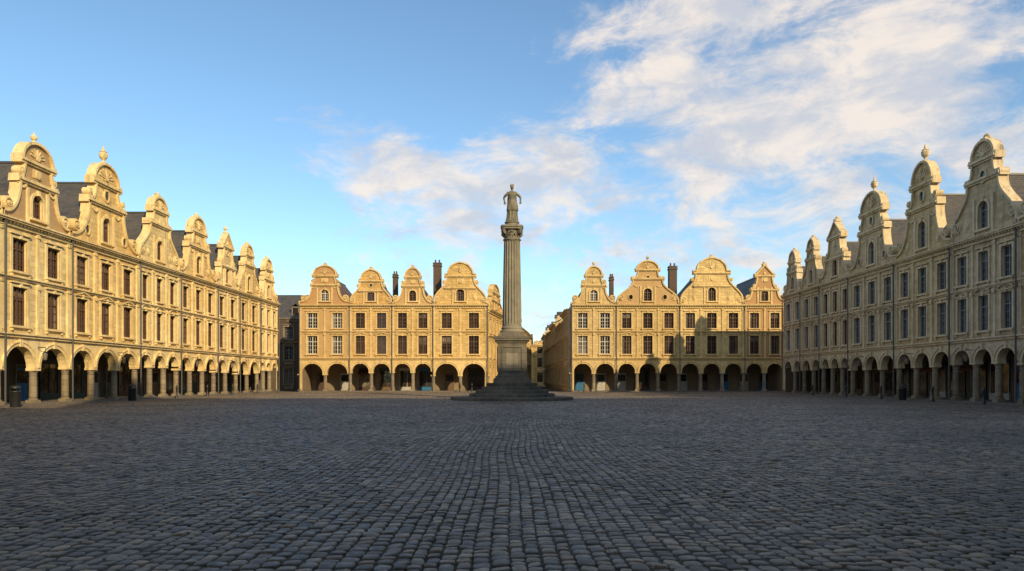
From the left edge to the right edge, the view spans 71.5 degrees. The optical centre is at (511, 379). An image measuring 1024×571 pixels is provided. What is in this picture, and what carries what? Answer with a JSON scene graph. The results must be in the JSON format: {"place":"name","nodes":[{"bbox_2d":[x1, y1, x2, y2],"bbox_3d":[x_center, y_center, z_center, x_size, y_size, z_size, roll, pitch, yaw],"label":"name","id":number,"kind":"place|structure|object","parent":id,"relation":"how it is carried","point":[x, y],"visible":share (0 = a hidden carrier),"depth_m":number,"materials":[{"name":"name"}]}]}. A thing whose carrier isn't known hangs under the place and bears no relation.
{"place":"outdoors","nodes":[
{"label":"outdoors","id":0,"kind":"place"},
{"bbox_2d":[0,392,1023,570],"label":"cobblestone paving","id":1,"kind":"structure","parent":0,"point":[261,447],"depth_m":10.98,"materials":[{"name":"grey stone"}]},
{"bbox_2d":[9,385,20,406],"bbox_3d":[-28.100,0.970,40.200,0.580,1.260,0.571,0,0,0],"label":"litter bin","id":2,"kind":"object","parent":1,"relation":"on","point":[15,398],"visible":0.98,"depth_m":40.00,"materials":[{"name":"metal"}]},
{"bbox_2d":[128,384,136,400],"bbox_3d":[-27.900,0.970,52.200,0.580,1.260,0.571,0,0,0],"label":"litter bin","id":3,"kind":"object","parent":1,"relation":"on","point":[131,394],"visible":0.98,"depth_m":52.00,"materials":[{"name":"metal"}]},
{"bbox_2d":[879,386,882,398],"bbox_3d":[29.600,1.040,57.000,0.260,1.100,0.260,0,0,0],"label":"cast iron bollard","id":4,"kind":"object","parent":1,"relation":"on","point":[880,397],"visible":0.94,"depth_m":56.93,"materials":[{"name":"black metal"}]},
{"bbox_2d":[898,384,906,399],"bbox_3d":[29.400,0.970,53.500,0.580,1.260,0.571,0,0,0],"label":"litter bin","id":5,"kind":"object","parent":1,"relation":"on","point":[902,393],"visible":0.93,"depth_m":53.28,"materials":[{"name":"metal"}]},
{"bbox_2d":[931,386,934,401],"bbox_3d":[29.600,1.040,50.000,0.260,1.100,0.260,0,0,0],"label":"cast iron bollard","id":6,"kind":"object","parent":1,"relation":"on","point":[932,396],"visible":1,"depth_m":49.94,"materials":[{"name":"black metal"}]},
{"bbox_2d":[981,387,985,404],"bbox_3d":[29.600,1.040,44.600,0.260,1.100,0.260,0,0,0],"label":"cast iron bollard","id":7,"kind":"object","parent":1,"relation":"on","point":[983,402],"visible":1,"depth_m":44.54,"materials":[{"name":"black metal"}]},
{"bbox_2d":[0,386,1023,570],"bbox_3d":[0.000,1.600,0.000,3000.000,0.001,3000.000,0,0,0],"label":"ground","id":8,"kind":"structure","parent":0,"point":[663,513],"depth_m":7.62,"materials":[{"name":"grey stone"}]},
{"bbox_2d":[0,199,8,406],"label":"gabled townhouse","id":9,"kind":"structure","parent":8,"relation":"on","point":[2,215],"depth_m":40.87,"materials":[{"name":"stone"}]},
{"bbox_2d":[0,132,75,406],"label":"gabled townhouse","id":10,"kind":"structure","parent":8,"relation":"on","point":[36,247],"depth_m":43.90,"materials":[{"name":"stone"}]},
{"bbox_2d":[13,198,55,328],"bbox_3d":[-29.738,-7.297,44.150,0.004,8.194,4.430,0,0,0],"label":"window glass","id":11,"kind":"structure","parent":10,"relation":"in","point":[35,198],"depth_m":43.09,"materials":[{"name":"black glass"}]},
{"bbox_2d":[13,196,56,329],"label":"window frames","id":12,"kind":"structure","parent":10,"relation":"in","point":[16,249],"depth_m":44.11,"materials":[{"name":"wood"}]},
{"bbox_2d":[38,347,47,360],"bbox_3d":[-29.156,-1.570,44.150,0.589,0.860,0.320,0,0,0],"label":"hanging lantern","id":13,"kind":"object","parent":10,"relation":"hanging from","point":[45,354],"visible":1,"depth_m":44.09,"materials":[{"name":"metal"}]},
{"bbox_2d":[7,146,142,402],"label":"gabled townhouse","id":14,"kind":"structure","parent":8,"relation":"on","point":[104,290],"depth_m":51.00,"materials":[{"name":"stone"}]},
{"bbox_2d":[77,192,128,336],"bbox_3d":[-29.614,-8.418,51.650,0.252,10.436,7.076,0,0,0],"label":"window glass","id":15,"kind":"structure","parent":14,"relation":"in","point":[87,229],"depth_m":51.87,"materials":[{"name":"black glass"}]},
{"bbox_2d":[77,219,129,337],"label":"window frames","id":16,"kind":"structure","parent":14,"relation":"in","point":[106,226],"depth_m":51.60,"materials":[{"name":"wood"}]},
{"bbox_2d":[118,352,125,363],"bbox_3d":[-29.156,-1.570,53.100,0.589,0.860,0.320,0,0,0],"label":"hanging lantern","id":17,"kind":"object","parent":14,"relation":"hanging from","point":[123,359],"visible":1,"depth_m":53.03,"materials":[{"name":"metal"}]},
{"bbox_2d":[84,192,183,398],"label":"gabled townhouse","id":18,"kind":"structure","parent":8,"relation":"on","point":[149,230],"depth_m":58.94,"materials":[{"name":"stone"}]},
{"bbox_2d":[144,276,144,338],"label":"window glass","id":19,"kind":"structure","parent":18,"relation":"in","point":[144,276],"depth_m":57.51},
{"bbox_2d":[143,242,172,341],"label":"window frames","id":20,"kind":"structure","parent":18,"relation":"in","point":[158,246],"depth_m":59.70,"materials":[{"name":"wood"}]},
{"bbox_2d":[131,213,219,396],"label":"gabled townhouse","id":21,"kind":"structure","parent":8,"relation":"on","point":[198,312],"depth_m":66.50,"materials":[{"name":"stone"}]},
{"bbox_2d":[183,258,210,345],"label":"window frames","id":22,"kind":"structure","parent":21,"relation":"in","point":[184,288],"depth_m":67.10,"materials":[{"name":"wood"}]},
{"bbox_2d":[178,225,241,394],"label":"gabled townhouse","id":23,"kind":"structure","parent":8,"relation":"on","point":[222,263],"depth_m":73.37,"materials":[{"name":"stone"}]},
{"bbox_2d":[220,270,232,347],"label":"window glass","id":24,"kind":"structure","parent":23,"relation":"in","point":[226,270],"depth_m":72.75,"materials":[{"name":"black glass"}]},
{"bbox_2d":[220,271,233,348],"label":"window frames","id":25,"kind":"structure","parent":23,"relation":"in","point":[227,271],"depth_m":75.12,"materials":[{"name":"wood"}]},
{"bbox_2d":[199,241,262,393],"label":"gabled townhouse","id":26,"kind":"structure","parent":8,"relation":"on","point":[250,298],"depth_m":79.41,"materials":[{"name":"stone"}]},
{"bbox_2d":[242,279,254,350],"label":"window frames","id":27,"kind":"structure","parent":26,"relation":"in","point":[248,279],"depth_m":80.08,"materials":[{"name":"wood"}]},
{"bbox_2d":[253,307,253,350],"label":"window glass","id":28,"kind":"structure","parent":26,"relation":"in","point":[253,307],"depth_m":81.76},
{"bbox_2d":[227,256,280,392],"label":"gabled townhouse","id":29,"kind":"structure","parent":8,"relation":"on","point":[265,379],"depth_m":86.47,"materials":[{"name":"stone"}]},
{"bbox_2d":[267,310,273,352],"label":"window frames","id":30,"kind":"structure","parent":29,"relation":"in","point":[267,310],"depth_m":86.40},
{"bbox_2d":[277,295,307,390],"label":"plain townhouse","id":31,"kind":"structure","parent":8,"relation":"on","point":[289,342],"depth_m":99.00,"materials":[{"name":"brick"}]},
{"bbox_2d":[285,333,292,373],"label":"window frames","id":32,"kind":"structure","parent":31,"relation":"in","point":[285,333],"depth_m":99.15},
{"bbox_2d":[285,308,297,383],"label":"window glass","id":33,"kind":"structure","parent":31,"relation":"in","point":[288,354],"depth_m":99.25,"materials":[{"name":"black glass"}]},
{"bbox_2d":[297,262,356,391],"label":"gabled townhouse","id":34,"kind":"structure","parent":8,"relation":"on","point":[323,305],"depth_m":90.00,"materials":[{"name":"stone"}]},
{"bbox_2d":[308,291,341,352],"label":"window glass","id":35,"kind":"structure","parent":34,"relation":"in","point":[323,295],"depth_m":90.23,"materials":[{"name":"grey glass"}]},
{"bbox_2d":[308,290,341,353],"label":"window frames","id":36,"kind":"structure","parent":34,"relation":"in","point":[325,293],"depth_m":90.17,"materials":[{"name":"white wood"}]},
{"bbox_2d":[348,266,398,391],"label":"gabled townhouse","id":37,"kind":"structure","parent":8,"relation":"on","point":[370,329],"depth_m":90.00,"materials":[{"name":"stone"}]},
{"bbox_2d":[356,292,385,353],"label":"window frames","id":38,"kind":"structure","parent":37,"relation":"in","point":[369,294],"depth_m":90.17,"materials":[{"name":"wood"}]},
{"bbox_2d":[357,284,385,352],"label":"window glass","id":39,"kind":"structure","parent":37,"relation":"in","point":[362,315],"depth_m":90.23,"materials":[{"name":"black glass"}]},
{"bbox_2d":[390,265,436,391],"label":"gabled townhouse","id":40,"kind":"structure","parent":8,"relation":"on","point":[412,332],"depth_m":90.00,"materials":[{"name":"stone"}]},
{"bbox_2d":[398,291,426,353],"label":"window frames","id":41,"kind":"structure","parent":40,"relation":"in","point":[412,296],"depth_m":90.17,"materials":[{"name":"wood"}]},
{"bbox_2d":[399,291,426,352],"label":"window glass","id":42,"kind":"structure","parent":40,"relation":"in","point":[404,315],"depth_m":90.23,"materials":[{"name":"black glass"}]},
{"bbox_2d":[431,260,489,391],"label":"gabled townhouse","id":43,"kind":"structure","parent":8,"relation":"on","point":[460,328],"depth_m":90.00,"materials":[{"name":"stone"}]},
{"bbox_2d":[442,290,477,352],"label":"window glass","id":44,"kind":"structure","parent":43,"relation":"in","point":[462,292],"depth_m":90.23,"materials":[{"name":"black glass"}]},
{"bbox_2d":[442,290,478,353],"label":"window frames","id":45,"kind":"structure","parent":43,"relation":"in","point":[458,295],"depth_m":90.17,"materials":[{"name":"wood"}]},
{"bbox_2d":[484,284,502,385],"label":"plain townhouse","id":46,"kind":"structure","parent":8,"relation":"on","point":[495,313],"depth_m":93.95,"materials":[{"name":"stone"}]},
{"bbox_2d":[451,326,572,401],"bbox_3d":[0.000,-1.200,55.000,9.317,5.800,9.317,0,0,0],"label":"monument base","id":47,"kind":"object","parent":8,"relation":"on","point":[502,392],"depth_m":52.67,"materials":[{"name":"stone"}]},
{"bbox_2d":[502,239,521,325],"bbox_3d":[0.000,-7.410,55.000,1.480,6.620,1.480,0,0,0],"label":"fluted shaft","id":48,"kind":"object","parent":47,"relation":"on","point":[511,289],"visible":0.98,"depth_m":54.47,"materials":[{"name":"stone"}]},
{"bbox_2d":[501,224,522,240],"bbox_3d":[0.000,-11.250,55.000,1.754,1.100,1.754,0,0,0],"label":"capital","id":49,"kind":"object","parent":48,"relation":"on","point":[511,232],"visible":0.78,"depth_m":54.33,"materials":[{"name":"stone"}]},
{"bbox_2d":[505,221,518,223],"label":"statue plinth","id":50,"kind":"structure","parent":49,"relation":"on","point":[511,222],"depth_m":54.54,"materials":[{"name":"stone"}]},
{"bbox_2d":[503,184,521,220],"bbox_3d":[0.022,-13.614,54.935,1.468,2.973,1.002,0,0,0],"label":"robed statue","id":51,"kind":"object","parent":50,"relation":"on","point":[512,209],"visible":0.97,"depth_m":54.77,"materials":[{"name":"beige stone"}]},
{"bbox_2d":[493,332,530,382],"bbox_3d":[0.000,-1.660,55.000,2.840,3.880,2.840,0,0,0],"label":"pedestal","id":52,"kind":"object","parent":47,"relation":"on","point":[511,357],"visible":1,"depth_m":53.90,"materials":[{"name":"stone"}]},
{"bbox_2d":[526,333,532,378],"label":"plain townhouse","id":53,"kind":"structure","parent":8,"relation":"on","point":[529,354],"depth_m":138.43,"materials":[{"name":"beige stone"}]},
{"bbox_2d":[530,334,532,382],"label":"plain townhouse","id":54,"kind":"structure","parent":8,"relation":"on","point":[532,360],"depth_m":166.00,"materials":[{"name":"beige stone"}]},
{"bbox_2d":[533,331,545,385],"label":"plain townhouse","id":55,"kind":"structure","parent":8,"relation":"on","point":[537,363],"depth_m":166.00,"materials":[{"name":"stone"}]},
{"bbox_2d":[537,347,541,381],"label":"window glass","id":56,"kind":"structure","parent":55,"relation":"in","point":[539,360],"depth_m":166.25,"materials":[{"name":"black glass"}]},
{"bbox_2d":[537,347,542,381],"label":"window frames","id":57,"kind":"structure","parent":55,"relation":"in","point":[542,347],"depth_m":166.17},
{"bbox_2d":[541,325,549,386],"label":"plain townhouse","id":58,"kind":"structure","parent":8,"relation":"on","point":[544,354],"depth_m":146.82,"materials":[{"name":"stone"}]},
{"bbox_2d":[544,322,553,387],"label":"plain townhouse","id":59,"kind":"structure","parent":8,"relation":"on","point":[547,336],"depth_m":131.62,"materials":[{"name":"beige stone"}]},
{"bbox_2d":[548,312,561,388],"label":"plain townhouse","id":60,"kind":"structure","parent":8,"relation":"on","point":[553,347],"depth_m":117.15,"materials":[{"name":"stone"}]},
{"bbox_2d":[554,318,562,390],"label":"plain townhouse","id":61,"kind":"structure","parent":8,"relation":"on","point":[558,328],"depth_m":105.60,"materials":[{"name":"beige stone"}]},
{"bbox_2d":[560,309,570,391],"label":"plain townhouse","id":62,"kind":"structure","parent":8,"relation":"on","point":[565,315],"depth_m":92.98,"materials":[{"name":"stone"}]},
{"bbox_2d":[569,261,616,391],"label":"gabled townhouse","id":63,"kind":"structure","parent":8,"relation":"on","point":[593,305],"depth_m":90.00,"materials":[{"name":"stone"}]},
{"bbox_2d":[578,291,608,352],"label":"window glass","id":64,"kind":"structure","parent":63,"relation":"in","point":[591,295],"depth_m":90.23,"materials":[{"name":"grey glass"}]},
{"bbox_2d":[578,290,609,353],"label":"window frames","id":65,"kind":"structure","parent":63,"relation":"in","point":[593,293],"depth_m":90.17,"materials":[{"name":"white wood"}]},
{"bbox_2d":[612,255,680,391],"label":"gabled townhouse","id":66,"kind":"structure","parent":8,"relation":"on","point":[647,331],"depth_m":90.00,"materials":[{"name":"stone"}]},
{"bbox_2d":[622,276,672,352],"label":"window glass","id":67,"kind":"structure","parent":66,"relation":"in","point":[630,296],"depth_m":90.23,"materials":[{"name":"black glass"}]},
{"bbox_2d":[622,289,672,353],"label":"window frames","id":68,"kind":"structure","parent":66,"relation":"in","point":[645,292],"depth_m":90.17,"materials":[{"name":"wood"}]},
{"bbox_2d":[667,254,745,391],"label":"gabled townhouse","id":69,"kind":"structure","parent":8,"relation":"on","point":[711,309],"depth_m":90.00,"materials":[{"name":"stone"}]},
{"bbox_2d":[686,288,736,352],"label":"window glass","id":70,"kind":"structure","parent":69,"relation":"in","point":[713,290],"depth_m":90.23,"materials":[{"name":"black glass"}]},
{"bbox_2d":[686,288,737,353],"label":"window frames","id":71,"kind":"structure","parent":69,"relation":"in","point":[687,321],"depth_m":90.17,"materials":[{"name":"wood"}]},
{"bbox_2d":[734,262,783,391],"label":"gabled townhouse","id":72,"kind":"structure","parent":8,"relation":"on","point":[759,291],"depth_m":90.00,"materials":[{"name":"stone"}]},
{"bbox_2d":[750,291,777,352],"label":"window glass","id":73,"kind":"structure","parent":72,"relation":"in","point":[762,295],"depth_m":90.23,"materials":[{"name":"black glass"}]},
{"bbox_2d":[750,291,778,353],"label":"window frames","id":74,"kind":"structure","parent":72,"relation":"in","point":[764,293],"depth_m":90.17,"materials":[{"name":"wood"}]},
{"bbox_2d":[780,247,840,393],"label":"gabled townhouse","id":75,"kind":"structure","parent":8,"relation":"on","point":[790,298],"depth_m":78.83,"materials":[{"name":"grey stone"}]},
{"bbox_2d":[788,279,798,350],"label":"window frames","id":76,"kind":"structure","parent":75,"relation":"in","point":[793,279],"depth_m":78.76,"materials":[{"name":"grey wood"}]},
{"bbox_2d":[798,235,862,394],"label":"gabled townhouse","id":77,"kind":"structure","parent":8,"relation":"on","point":[813,270],"depth_m":73.45,"materials":[{"name":"grey stone"}]},
{"bbox_2d":[807,300,807,347],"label":"window glass","id":78,"kind":"structure","parent":77,"relation":"in","point":[807,300],"depth_m":75.12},
{"bbox_2d":[806,273,817,348],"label":"window frames","id":79,"kind":"structure","parent":77,"relation":"in","point":[811,273],"depth_m":72.82,"materials":[{"name":"grey wood"}]},
{"bbox_2d":[817,216,895,395],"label":"gabled townhouse","id":80,"kind":"structure","parent":8,"relation":"on","point":[841,254],"depth_m":68.21,"materials":[{"name":"grey stone"}]},
{"bbox_2d":[826,261,846,346],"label":"window frames","id":81,"kind":"structure","parent":80,"relation":"in","point":[836,261],"depth_m":68.36,"materials":[{"name":"grey wood"}]},
{"bbox_2d":[845,177,947,398],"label":"gabled townhouse","id":82,"kind":"structure","parent":8,"relation":"on","point":[880,235],"depth_m":60.93,"materials":[{"name":"grey stone"}]},
{"bbox_2d":[857,218,884,342],"bbox_3d":[31.114,-8.578,61.200,0.252,10.756,6.344,0,0,0],"label":"window glass","id":83,"kind":"structure","parent":82,"relation":"in","point":[871,218],"depth_m":64.06,"materials":[{"name":"black glass"}]},
{"bbox_2d":[856,244,890,342],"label":"window frames","id":84,"kind":"structure","parent":82,"relation":"in","point":[888,280],"depth_m":61.23,"materials":[{"name":"grey wood"}]},
{"bbox_2d":[891,144,1011,401],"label":"gabled townhouse","id":85,"kind":"structure","parent":8,"relation":"on","point":[920,263],"depth_m":53.35,"materials":[{"name":"grey stone"}]},
{"bbox_2d":[905,353,912,364],"bbox_3d":[30.656,-1.570,54.900,0.589,0.860,0.320,0,0,0],"label":"hanging lantern","id":86,"kind":"object","parent":85,"relation":"hanging from","point":[906,360],"visible":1,"depth_m":54.84,"materials":[{"name":"metal"}]},
{"bbox_2d":[903,222,945,338],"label":"window frames","id":87,"kind":"structure","parent":85,"relation":"in","point":[905,276],"depth_m":53.87,"materials":[{"name":"grey wood"}]},
{"bbox_2d":[921,192,943,335],"bbox_3d":[31.114,-8.674,53.650,0.252,10.948,5.937,0,0,0],"label":"window glass","id":88,"kind":"structure","parent":85,"relation":"in","point":[922,192],"depth_m":53.64,"materials":[{"name":"black glass"}]},
{"bbox_2d":[946,133,1023,404],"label":"gabled townhouse","id":89,"kind":"structure","parent":8,"relation":"on","point":[982,248],"depth_m":46.66,"materials":[{"name":"grey stone"}]},
{"bbox_2d":[963,350,967,361],"bbox_3d":[30.656,-1.570,47.800,0.589,0.860,0.320,0,0,0],"label":"hanging lantern","id":90,"kind":"object","parent":89,"relation":"hanging from","point":[965,356],"visible":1,"depth_m":47.73,"materials":[{"name":"metal"}]},
{"bbox_2d":[960,202,1011,332],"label":"window frames","id":91,"kind":"structure","parent":89,"relation":"in","point":[964,259],"depth_m":46.93,"materials":[{"name":"grey wood"}]},
{"bbox_2d":[962,171,1011,331],"bbox_3d":[31.114,-8.450,46.700,0.252,10.500,5.368,0,0,0],"label":"window glass","id":92,"kind":"structure","parent":89,"relation":"in","point":[983,174],"depth_m":46.89,"materials":[{"name":"black glass"}]},
{"bbox_2d":[1012,201,1023,405],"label":"gabled townhouse","id":93,"kind":"structure","parent":8,"relation":"on","point":[1018,227],"depth_m":43.26,"materials":[{"name":"grey stone"}]},
{"bbox_2d":[0,0,1023,343],"label":"sky","id":94,"kind":"structure","parent":0,"point":[351,136],"materials":[{"name":"blue"}]}
]}

